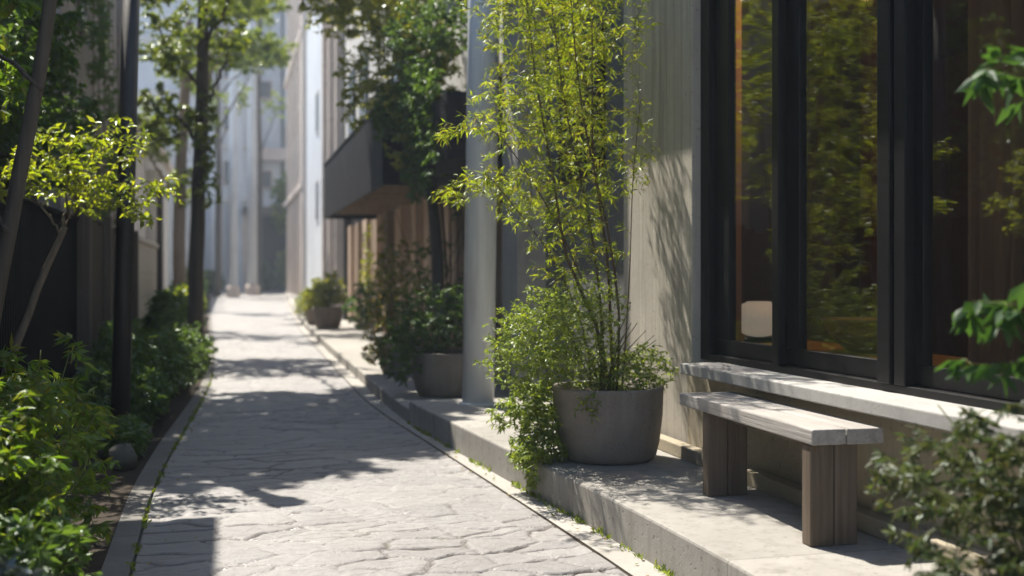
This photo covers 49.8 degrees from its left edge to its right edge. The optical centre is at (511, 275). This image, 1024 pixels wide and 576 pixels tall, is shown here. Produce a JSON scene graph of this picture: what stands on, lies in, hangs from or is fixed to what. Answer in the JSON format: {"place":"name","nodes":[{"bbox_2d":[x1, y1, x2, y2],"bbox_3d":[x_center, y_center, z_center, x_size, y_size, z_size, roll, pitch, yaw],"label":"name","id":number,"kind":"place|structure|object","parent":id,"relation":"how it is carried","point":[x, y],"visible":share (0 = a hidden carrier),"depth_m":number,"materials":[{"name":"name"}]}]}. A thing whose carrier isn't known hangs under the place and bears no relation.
{"place":"outdoors","nodes":[
{"label":"outdoors","id":0,"kind":"place"},
{"bbox_2d":[0,14,37,200],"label":"timber house","id":1,"kind":"structure","parent":0,"point":[35,195],"depth_m":11.62,"materials":[{"name":"brown wood"}]},
{"bbox_2d":[0,291,209,575],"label":"planting bed","id":2,"kind":"object","parent":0,"point":[114,503],"visible":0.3,"depth_m":6.56,"materials":[{"name":"soil"}]},
{"bbox_2d":[0,551,47,575],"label":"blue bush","id":3,"kind":"object","parent":2,"relation":"on","point":[8,564],"visible":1,"depth_m":2.82,"materials":[{"name":"green plant"}]},
{"bbox_2d":[0,0,56,321],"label":"leaning tree","id":4,"kind":"object","parent":2,"relation":"on","point":[35,83],"visible":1,"depth_m":4.66,"materials":[{"name":"brown plant"}]},
{"bbox_2d":[0,188,78,421],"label":"slat fence","id":5,"kind":"object","parent":2,"relation":"on","point":[55,311],"visible":0.52,"depth_m":8.63,"materials":[{"name":"black wood"}]},
{"bbox_2d":[0,513,102,575],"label":"fern bush","id":6,"kind":"object","parent":2,"relation":"on","point":[29,555],"visible":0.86,"depth_m":3.24,"materials":[{"name":"green plant"}]},
{"bbox_2d":[0,0,103,191],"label":"garden tree","id":7,"kind":"object","parent":2,"relation":"on","point":[15,30],"visible":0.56,"depth_m":9.17,"materials":[{"name":"green plant"}]},
{"bbox_2d":[0,363,120,575],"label":"fern bush","id":8,"kind":"object","parent":2,"relation":"on","point":[19,497],"visible":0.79,"depth_m":3.89,"materials":[{"name":"green plant"}]},
{"bbox_2d":[0,331,120,540],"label":"fern bush","id":9,"kind":"object","parent":2,"relation":"on","point":[7,358],"visible":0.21,"depth_m":4.91,"materials":[{"name":"green plant"}]},
{"bbox_2d":[73,174,92,382],"bbox_3d":[-4.189,0.140,10.753,0.192,2.260,0.192,0,0,-31],"label":"timber post","id":10,"kind":"object","parent":2,"relation":"on","point":[84,278],"visible":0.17,"depth_m":10.68,"materials":[{"name":"black wood"}]},
{"bbox_2d":[0,114,185,385],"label":"sapling","id":11,"kind":"object","parent":2,"relation":"on","point":[72,190],"visible":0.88,"depth_m":6.77,"materials":[{"name":"green plant"}]},
{"bbox_2d":[62,362,143,431],"bbox_3d":[-3.150,0.942,8.480,0.651,0.551,1.223,0,0,-15],"label":"bush","id":12,"kind":"object","parent":2,"relation":"on","point":[101,381],"visible":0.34,"depth_m":8.24,"materials":[{"name":"green plant"}]},
{"bbox_2d":[85,318,151,376],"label":"bush","id":13,"kind":"object","parent":2,"relation":"on","point":[105,336],"visible":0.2,"depth_m":10.38,"materials":[{"name":"green plant"}]},
{"bbox_2d":[108,443,137,470],"bbox_3d":[-2.438,1.140,6.918,0.179,0.179,0.288,0,0,-15],"label":"edging stone","id":14,"kind":"object","parent":2,"relation":"on","point":[124,454],"visible":0.83,"depth_m":6.83,"materials":[{"name":"grey stone"}]},
{"bbox_2d":[94,412,154,458],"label":"bush","id":15,"kind":"object","parent":2,"relation":"on","point":[132,429],"visible":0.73,"depth_m":7.21,"materials":[{"name":"green plant"}]},
{"bbox_2d":[110,0,139,417],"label":"lamp pole","id":16,"kind":"object","parent":2,"relation":"on","point":[122,335],"visible":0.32,"depth_m":7.94,"materials":[{"name":"metal"}]},
{"bbox_2d":[88,335,189,402],"bbox_3d":[-3.272,0.882,9.678,0.865,0.712,1.656,0,0,-15],"label":"bush","id":17,"kind":"object","parent":2,"relation":"on","point":[150,354],"visible":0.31,"depth_m":9.60,"materials":[{"name":"green plant"}]},
{"bbox_2d":[130,360,172,428],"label":"bush","id":18,"kind":"object","parent":2,"relation":"on","point":[152,382],"visible":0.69,"depth_m":8.53,"materials":[{"name":"green plant"}]},
{"bbox_2d":[156,192,162,290],"bbox_3d":[-7.397,-0.275,23.145,0.160,3.090,0.160,0,0,-15],"label":"slim post","id":19,"kind":"object","parent":2,"relation":"on","point":[159,229],"visible":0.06,"depth_m":23.09,"materials":[{"name":"metal"}]},
{"bbox_2d":[140,287,205,334],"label":"path shrub","id":20,"kind":"object","parent":2,"relation":"on","point":[160,311],"visible":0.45,"depth_m":17.45,"materials":[{"name":"green plant"}]},
{"bbox_2d":[139,323,214,389],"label":"bush","id":21,"kind":"object","parent":2,"relation":"on","point":[178,339],"visible":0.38,"depth_m":11.27,"materials":[{"name":"green plant"}]},
{"bbox_2d":[151,283,207,326],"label":"path shrub","id":22,"kind":"object","parent":2,"relation":"on","point":[179,291],"visible":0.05,"depth_m":20.25,"materials":[{"name":"green plant"}]},
{"bbox_2d":[151,321,218,370],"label":"bush","id":23,"kind":"object","parent":2,"relation":"on","point":[180,325],"visible":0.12,"depth_m":13.46,"materials":[{"name":"green plant"}]},
{"bbox_2d":[120,0,252,349],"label":"street tree","id":24,"kind":"object","parent":2,"relation":"on","point":[203,33],"visible":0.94,"depth_m":16.50,"materials":[{"name":"green plant"}]},
{"bbox_2d":[168,281,207,314],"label":"path shrub","id":25,"kind":"object","parent":2,"relation":"on","point":[180,285],"visible":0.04,"depth_m":23.79,"materials":[{"name":"green plant"}]},
{"bbox_2d":[169,273,207,301],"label":"path shrub","id":26,"kind":"object","parent":2,"relation":"on","point":[205,287],"visible":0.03,"depth_m":38.01,"materials":[{"name":"green plant"}]},
{"bbox_2d":[186,266,209,284],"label":"path shrub","id":27,"kind":"object","parent":2,"relation":"on","point":[205,273],"visible":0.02,"depth_m":53.13,"materials":[{"name":"green plant"}]},
{"bbox_2d":[204,269,225,291],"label":"end bush","id":28,"kind":"object","parent":2,"relation":"on","point":[210,276],"visible":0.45,"depth_m":80.78,"materials":[{"name":"green plant"}]},
{"bbox_2d":[139,0,292,286],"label":"street tree","id":29,"kind":"object","parent":2,"relation":"on","point":[180,171],"visible":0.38,"depth_m":25.17,"materials":[{"name":"green plant"}]},
{"bbox_2d":[187,0,298,275],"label":"street tree","id":30,"kind":"object","parent":2,"relation":"on","point":[267,45],"visible":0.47,"depth_m":35.91,"materials":[{"name":"green plant"}]},
{"bbox_2d":[283,0,314,296],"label":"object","id":31,"kind":"structure","parent":0,"point":[295,87],"depth_m":62.35,"materials":[{"name":"paint"}]},
{"bbox_2d":[298,138,298,180],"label":"window","id":32,"kind":"structure","parent":31,"relation":"in","point":[298,138],"depth_m":61.25,"materials":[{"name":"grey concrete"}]},
{"bbox_2d":[298,64,298,107],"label":"window","id":33,"kind":"structure","parent":31,"relation":"in","point":[298,64],"depth_m":61.25,"materials":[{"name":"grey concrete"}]},
{"bbox_2d":[307,0,355,319],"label":"grey house","id":34,"kind":"structure","parent":0,"point":[327,245],"depth_m":33.26,"materials":[{"name":"paint"}]},
{"bbox_2d":[316,179,318,222],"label":"window","id":35,"kind":"structure","parent":34,"relation":"in","point":[317,181],"depth_m":44.46,"materials":[{"name":"white glass"}]},
{"bbox_2d":[316,90,318,134],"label":"window","id":36,"kind":"structure","parent":34,"relation":"in","point":[317,93],"depth_m":44.46,"materials":[{"name":"white glass"}]},
{"bbox_2d":[132,290,627,575],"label":"road","id":37,"kind":"structure","parent":0,"point":[309,460],"depth_m":6.20,"materials":[{"name":"stone"}]},
{"bbox_2d":[226,18,239,297],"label":"column","id":38,"kind":"structure","parent":37,"relation":"on","point":[232,289],"depth_m":59.91,"materials":[{"name":"grey concrete"}]},
{"bbox_2d":[245,18,259,294],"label":"column","id":39,"kind":"structure","parent":37,"relation":"on","point":[252,287],"depth_m":67.91,"materials":[{"name":"grey concrete"}]},
{"bbox_2d":[147,392,648,575],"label":"fallen leaves","id":40,"kind":"object","parent":37,"relation":"on","point":[553,514],"visible":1,"depth_m":6.62,"materials":[{"name":"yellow plant"}]},
{"bbox_2d":[131,323,632,575],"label":"ground","id":41,"kind":"structure","parent":0,"point":[416,436],"depth_m":5.90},
{"bbox_2d":[38,0,121,228],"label":"vine house","id":42,"kind":"structure","parent":41,"relation":"on","point":[85,56],"depth_m":16.74,"materials":[{"name":"concrete"}]},
{"bbox_2d":[77,0,86,40],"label":"window","id":43,"kind":"structure","parent":42,"relation":"in","point":[84,32],"depth_m":15.62,"materials":[{"name":"grey glass"}]},
{"bbox_2d":[81,0,119,227],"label":"wall vine","id":44,"kind":"object","parent":42,"relation":"attached to","point":[95,67],"depth_m":16.93,"materials":[{"name":"green plant"}]},
{"bbox_2d":[101,0,107,77],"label":"window","id":45,"kind":"structure","parent":42,"relation":"in","point":[106,63],"depth_m":18.61,"materials":[{"name":"grey glass"}]},
{"bbox_2d":[92,217,137,360],"bbox_3d":[-5.110,0.295,14.192,0.180,1.950,6.640,0,0,-15],"label":"board fence","id":46,"kind":"object","parent":41,"relation":"on","point":[103,252],"visible":0.26,"depth_m":12.82,"materials":[{"name":"grey wood"}]},
{"bbox_2d":[138,235,158,337],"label":"block wall","id":47,"kind":"structure","parent":41,"relation":"on","point":[147,267],"depth_m":19.67,"materials":[{"name":"grey concrete"}]},
{"bbox_2d":[134,123,173,289],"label":"white house","id":48,"kind":"structure","parent":41,"relation":"on","point":[146,170],"depth_m":24.78,"materials":[{"name":"white paint"}]},
{"bbox_2d":[100,291,213,575],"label":"kerb","id":49,"kind":"structure","parent":41,"relation":"on","point":[128,531],"depth_m":6.04,"materials":[{"name":"concrete"}]},
{"bbox_2d":[137,93,191,284],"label":"terrace block","id":50,"kind":"structure","parent":41,"relation":"on","point":[171,200],"depth_m":44.97,"materials":[{"name":"grey concrete"}]},
{"bbox_2d":[125,373,213,575],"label":"kerb weeds","id":51,"kind":"object","parent":41,"relation":"on","point":[144,525],"visible":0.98,"depth_m":6.60,"materials":[{"name":"green plant"}]},
{"bbox_2d":[138,0,286,290],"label":"end building","id":52,"kind":"structure","parent":41,"relation":"on","point":[274,163],"depth_m":85.19,"materials":[{"name":"grey concrete"}]},
{"bbox_2d":[223,160,228,184],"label":"window","id":53,"kind":"structure","parent":52,"relation":"in","point":[225,162],"depth_m":84.97,"materials":[{"name":"grey glass"}]},
{"bbox_2d":[223,106,228,130],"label":"window","id":54,"kind":"structure","parent":52,"relation":"in","point":[225,124],"depth_m":84.95,"materials":[{"name":"grey glass"}]},
{"bbox_2d":[223,64,228,78],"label":"window","id":55,"kind":"structure","parent":52,"relation":"in","point":[225,75],"depth_m":84.97,"materials":[{"name":"grey glass"}]},
{"bbox_2d":[257,170,272,188],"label":"window","id":56,"kind":"structure","parent":52,"relation":"in","point":[267,174],"depth_m":88.64,"materials":[{"name":"grey glass"}]},
{"bbox_2d":[260,80,272,99],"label":"window","id":57,"kind":"structure","parent":52,"relation":"in","point":[266,86],"depth_m":88.62,"materials":[{"name":"grey glass"}]},
{"bbox_2d":[285,126,286,144],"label":"window","id":58,"kind":"structure","parent":52,"relation":"in","point":[285,126],"depth_m":89.03,"materials":[{"name":"grey glass"}]},
{"bbox_2d":[192,16,253,296],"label":"slim tree","id":59,"kind":"object","parent":41,"relation":"on","point":[217,272],"visible":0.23,"depth_m":63.67,"materials":[{"name":"green plant"}]},
{"bbox_2d":[240,6,286,292],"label":"slim tree","id":60,"kind":"object","parent":41,"relation":"on","point":[261,23],"visible":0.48,"depth_m":75.92,"materials":[{"name":"green plant"}]},
{"bbox_2d":[262,259,277,291],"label":"end bush","id":61,"kind":"object","parent":41,"relation":"on","point":[268,282],"visible":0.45,"depth_m":82.22,"materials":[{"name":"green plant"}]},
{"bbox_2d":[283,295,631,575],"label":"gutter joint","id":62,"kind":"object","parent":41,"relation":"on","point":[591,549],"visible":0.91,"depth_m":6.24,"materials":[{"name":"soil"}]},
{"bbox_2d":[283,290,667,575],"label":"gutter","id":63,"kind":"object","parent":41,"relation":"on","point":[626,560],"visible":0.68,"depth_m":5.94,"materials":[{"name":"concrete"}]},
{"bbox_2d":[407,421,673,575],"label":"step weeds","id":64,"kind":"object","parent":63,"relation":"on","point":[598,531],"visible":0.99,"depth_m":5.71,"materials":[{"name":"green plant"}]},
{"bbox_2d":[409,397,962,575],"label":"terrace step","id":65,"kind":"object","parent":41,"relation":"on","point":[660,508],"visible":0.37,"depth_m":4.90,"materials":[{"name":"concrete"}]},
{"bbox_2d":[459,0,499,405],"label":"round column","id":66,"kind":"structure","parent":65,"relation":"on","point":[479,273],"depth_m":8.73,"materials":[{"name":"paint"}]},
{"bbox_2d":[484,379,569,491],"bbox_3d":[0.106,0.876,6.202,0.474,0.596,0.649,0,0,-15],"label":"trailing plant","id":67,"kind":"object","parent":65,"relation":"on","point":[528,446],"visible":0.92,"depth_m":6.10,"materials":[{"name":"green plant"}]},
{"bbox_2d":[552,380,663,464],"bbox_3d":[0.540,0.825,6.214,0.631,0.410,0.631,0,0,-15],"label":"plant pot","id":68,"kind":"object","parent":65,"relation":"on","point":[626,429],"visible":0.83,"depth_m":5.95,"materials":[{"name":"concrete"}]},
{"bbox_2d":[427,0,663,390],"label":"bamboo shrub","id":69,"kind":"object","parent":68,"relation":"in","point":[535,78],"visible":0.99,"depth_m":6.31,"materials":[{"name":"green plant"}]},
{"bbox_2d":[472,264,679,424],"bbox_3d":[0.352,0.369,6.150,1.197,0.867,0.658,0,0,-15],"label":"shrub","id":70,"kind":"object","parent":68,"relation":"in","point":[543,355],"visible":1,"depth_m":6.07,"materials":[{"name":"green plant"}]},
{"bbox_2d":[679,392,883,546],"bbox_3d":[1.123,0.805,4.831,0.300,0.450,1.350,0,0,-13],"label":"bench","id":71,"kind":"object","parent":65,"relation":"on","point":[828,442],"visible":1,"depth_m":4.29,"materials":[{"name":"grey wood"}]},
{"bbox_2d":[980,550,1023,575],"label":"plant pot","id":72,"kind":"object","parent":65,"relation":"on","point":[992,572],"visible":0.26,"depth_m":2.78,"materials":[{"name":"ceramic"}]},
{"bbox_2d":[864,401,1023,575],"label":"foreground shrub","id":73,"kind":"object","parent":72,"relation":"in","point":[996,498],"visible":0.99,"depth_m":2.78,"materials":[{"name":"green plant"}]},
{"bbox_2d":[934,43,1023,398],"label":"broadleaf shrub","id":74,"kind":"object","parent":72,"relation":"in","point":[1006,317],"visible":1,"depth_m":2.79,"materials":[{"name":"green plant"}]},
{"bbox_2d":[502,0,1023,575],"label":"cafe building","id":75,"kind":"structure","parent":41,"relation":"on","point":[854,158],"depth_m":6.49,"materials":[{"name":"concrete"}]},
{"bbox_2d":[558,25,604,182],"bbox_3d":[0.542,-1.330,8.817,0.046,1.100,1.100,0,0,-15],"label":"recess window","id":76,"kind":"structure","parent":75,"relation":"in","point":[563,179],"depth_m":8.65,"materials":[{"name":"black glass"}]},
{"bbox_2d":[736,0,740,340],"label":"curtain","id":77,"kind":"object","parent":75,"relation":"hanging from","point":[738,170],"visible":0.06,"depth_m":6.51,"materials":[{"name":"beige fabric"}]},
{"bbox_2d":[701,0,1023,414],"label":"window frame","id":78,"kind":"structure","parent":75,"relation":"in","point":[896,364],"depth_m":4.54,"materials":[{"name":"black metal"}]},
{"bbox_2d":[741,333,1013,375],"bbox_3d":[1.967,0.695,5.571,0.900,0.530,5.400,0,0,-15],"label":"window counter","id":79,"kind":"object","parent":75,"relation":"in","point":[938,360],"depth_m":6.23,"materials":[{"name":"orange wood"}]},
{"bbox_2d":[741,301,771,342],"bbox_3d":[1.595,0.299,7.127,0.350,0.262,0.350,0,0,-15],"label":"table lamp","id":80,"kind":"object","parent":79,"relation":"on","point":[756,321],"visible":0.59,"depth_m":7.00,"materials":[{"name":"beige fabric"}]},
{"bbox_2d":[968,0,1023,363],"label":"curtain","id":81,"kind":"object","parent":75,"relation":"hanging from","point":[996,212],"visible":0.48,"depth_m":5.29,"materials":[{"name":"brown fabric"}]},
{"bbox_2d":[284,290,508,421],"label":"sidewalk","id":82,"kind":"structure","parent":0,"point":[343,343],"depth_m":13.47,"materials":[{"name":"concrete"}]},
{"bbox_2d":[268,169,286,280],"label":"tree","id":83,"kind":"object","parent":82,"relation":"on","point":[280,198],"visible":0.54,"depth_m":78.17,"materials":[{"name":"green plant"}]},
{"bbox_2d":[272,247,286,289],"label":"end bush","id":84,"kind":"object","parent":82,"relation":"on","point":[282,280],"visible":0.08,"depth_m":81.64,"materials":[{"name":"green plant"}]},
{"bbox_2d":[294,293,303,307],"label":"sidewalk bush","id":85,"kind":"object","parent":82,"relation":"on","point":[301,294],"visible":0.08,"depth_m":30.34,"materials":[{"name":"green plant"}]},
{"bbox_2d":[293,298,305,317],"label":"sidewalk bush","id":86,"kind":"object","parent":82,"relation":"on","point":[298,304],"visible":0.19,"depth_m":26.93,"materials":[{"name":"green plant"}]},
{"bbox_2d":[305,309,314,324],"bbox_3d":[-4.372,0.920,24.589,0.486,0.360,0.486,0,0,-15],"label":"plant pot","id":87,"kind":"object","parent":82,"relation":"on","point":[309,316],"visible":0.38,"depth_m":24.40,"materials":[{"name":"grey concrete"}]},
{"bbox_2d":[301,277,328,309],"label":"potted shrub","id":88,"kind":"object","parent":87,"relation":"in","point":[308,305],"visible":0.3,"depth_m":24.50,"materials":[{"name":"green plant"}]},
{"bbox_2d":[312,306,342,328],"bbox_3d":[-3.824,0.875,22.872,0.627,0.450,0.627,0,0,-15],"label":"plant pot","id":89,"kind":"object","parent":82,"relation":"on","point":[327,318],"visible":0.95,"depth_m":22.63,"materials":[{"name":"grey concrete"}]},
{"bbox_2d":[305,270,347,308],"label":"potted shrub","id":90,"kind":"object","parent":89,"relation":"in","point":[327,292],"visible":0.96,"depth_m":22.75,"materials":[{"name":"green plant"}]},
{"bbox_2d":[340,281,388,337],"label":"sidewalk bush","id":91,"kind":"object","parent":82,"relation":"on","point":[362,313],"visible":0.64,"depth_m":19.43,"materials":[{"name":"green plant"}]},
{"bbox_2d":[297,0,463,347],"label":"street tree","id":92,"kind":"object","parent":82,"relation":"on","point":[344,9],"visible":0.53,"depth_m":13.16,"materials":[{"name":"green plant"}]},
{"bbox_2d":[380,347,411,374],"bbox_3d":[-1.292,0.960,12.371,0.405,0.280,0.405,0,0,-15],"label":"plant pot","id":93,"kind":"object","parent":82,"relation":"on","point":[396,365],"visible":0.2,"depth_m":12.20,"materials":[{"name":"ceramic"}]},
{"bbox_2d":[360,239,425,365],"bbox_3d":[-1.342,0.300,12.399,0.804,1.438,0.941,0,0,-15],"label":"rusty shrub","id":94,"kind":"object","parent":93,"relation":"in","point":[393,290],"visible":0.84,"depth_m":12.35,"materials":[{"name":"green plant"}]},
{"bbox_2d":[323,0,501,377],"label":"canopy house","id":95,"kind":"structure","parent":82,"relation":"on","point":[362,185],"depth_m":15.90,"materials":[{"name":"metal"}]},
{"bbox_2d":[348,67,355,135],"bbox_3d":[-3.691,-3.930,25.333,0.048,1.500,1.300,0,0,-15],"label":"window","id":96,"kind":"structure","parent":95,"relation":"in","point":[353,71],"depth_m":24.96,"materials":[{"name":"grey glass"}]},
{"bbox_2d":[359,46,367,118],"bbox_3d":[-3.115,-3.930,23.107,0.048,1.500,1.300,0,0,-15],"label":"window","id":97,"kind":"structure","parent":95,"relation":"in","point":[361,112],"depth_m":22.56,"materials":[{"name":"grey glass"}]},
{"bbox_2d":[359,221,373,330],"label":"climbing vine","id":98,"kind":"object","parent":95,"relation":"attached to","point":[368,260],"visible":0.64,"depth_m":22.01,"materials":[{"name":"green plant"}]},
{"bbox_2d":[372,216,388,335],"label":"climbing vine","id":99,"kind":"object","parent":95,"relation":"attached to","point":[381,256],"visible":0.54,"depth_m":19.91,"materials":[{"name":"green plant"}]},
{"bbox_2d":[392,1,403,81],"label":"window","id":100,"kind":"structure","parent":95,"relation":"in","point":[395,77],"depth_m":18.44,"materials":[{"name":"black metal"}]},
{"bbox_2d":[440,87,459,348],"bbox_3d":[-0.707,-0.567,13.131,0.325,3.336,0.928,0,0,-15],"label":"climbing vine","id":101,"kind":"object","parent":95,"relation":"attached to","point":[456,212],"visible":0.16,"depth_m":13.05,"materials":[{"name":"green plant"}]},
{"bbox_2d":[443,0,461,14],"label":"window","id":102,"kind":"structure","parent":95,"relation":"in","point":[454,4],"depth_m":14.10,"materials":[{"name":"black glass"}]},
{"bbox_2d":[396,212,463,347],"bbox_3d":[-0.795,0.164,12.641,0.903,1.874,2.788,0,0,-15],"label":"tall dark shrub","id":103,"kind":"object","parent":82,"relation":"on","point":[424,256],"visible":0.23,"depth_m":13.38,"materials":[{"name":"green plant"}]},
{"bbox_2d":[411,349,462,396],"bbox_3d":[-0.590,0.900,10.177,0.688,0.400,0.688,0,0,-15],"label":"plant pot","id":104,"kind":"object","parent":82,"relation":"on","point":[440,375],"visible":0.55,"depth_m":9.88,"materials":[{"name":"concrete"}]},
{"bbox_2d":[375,283,463,387],"bbox_3d":[-0.706,0.544,10.140,1.089,0.966,0.925,0,0,-15],"label":"round bush","id":105,"kind":"object","parent":104,"relation":"in","point":[455,301],"visible":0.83,"depth_m":10.02,"materials":[{"name":"green plant"}]},
{"bbox_2d":[369,0,467,348],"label":"tree","id":106,"kind":"object","parent":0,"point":[417,73],"visible":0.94,"depth_m":11.53,"materials":[{"name":"green plant"}]},
{"bbox_2d":[820,317,876,353],"bbox_3d":[1.974,0.335,6.141,0.500,0.190,0.500,0,0,-15],"label":"serving bowl","id":107,"kind":"object","parent":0,"point":[857,335],"visible":0.59,"depth_m":6.01,"materials":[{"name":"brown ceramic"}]}
]}

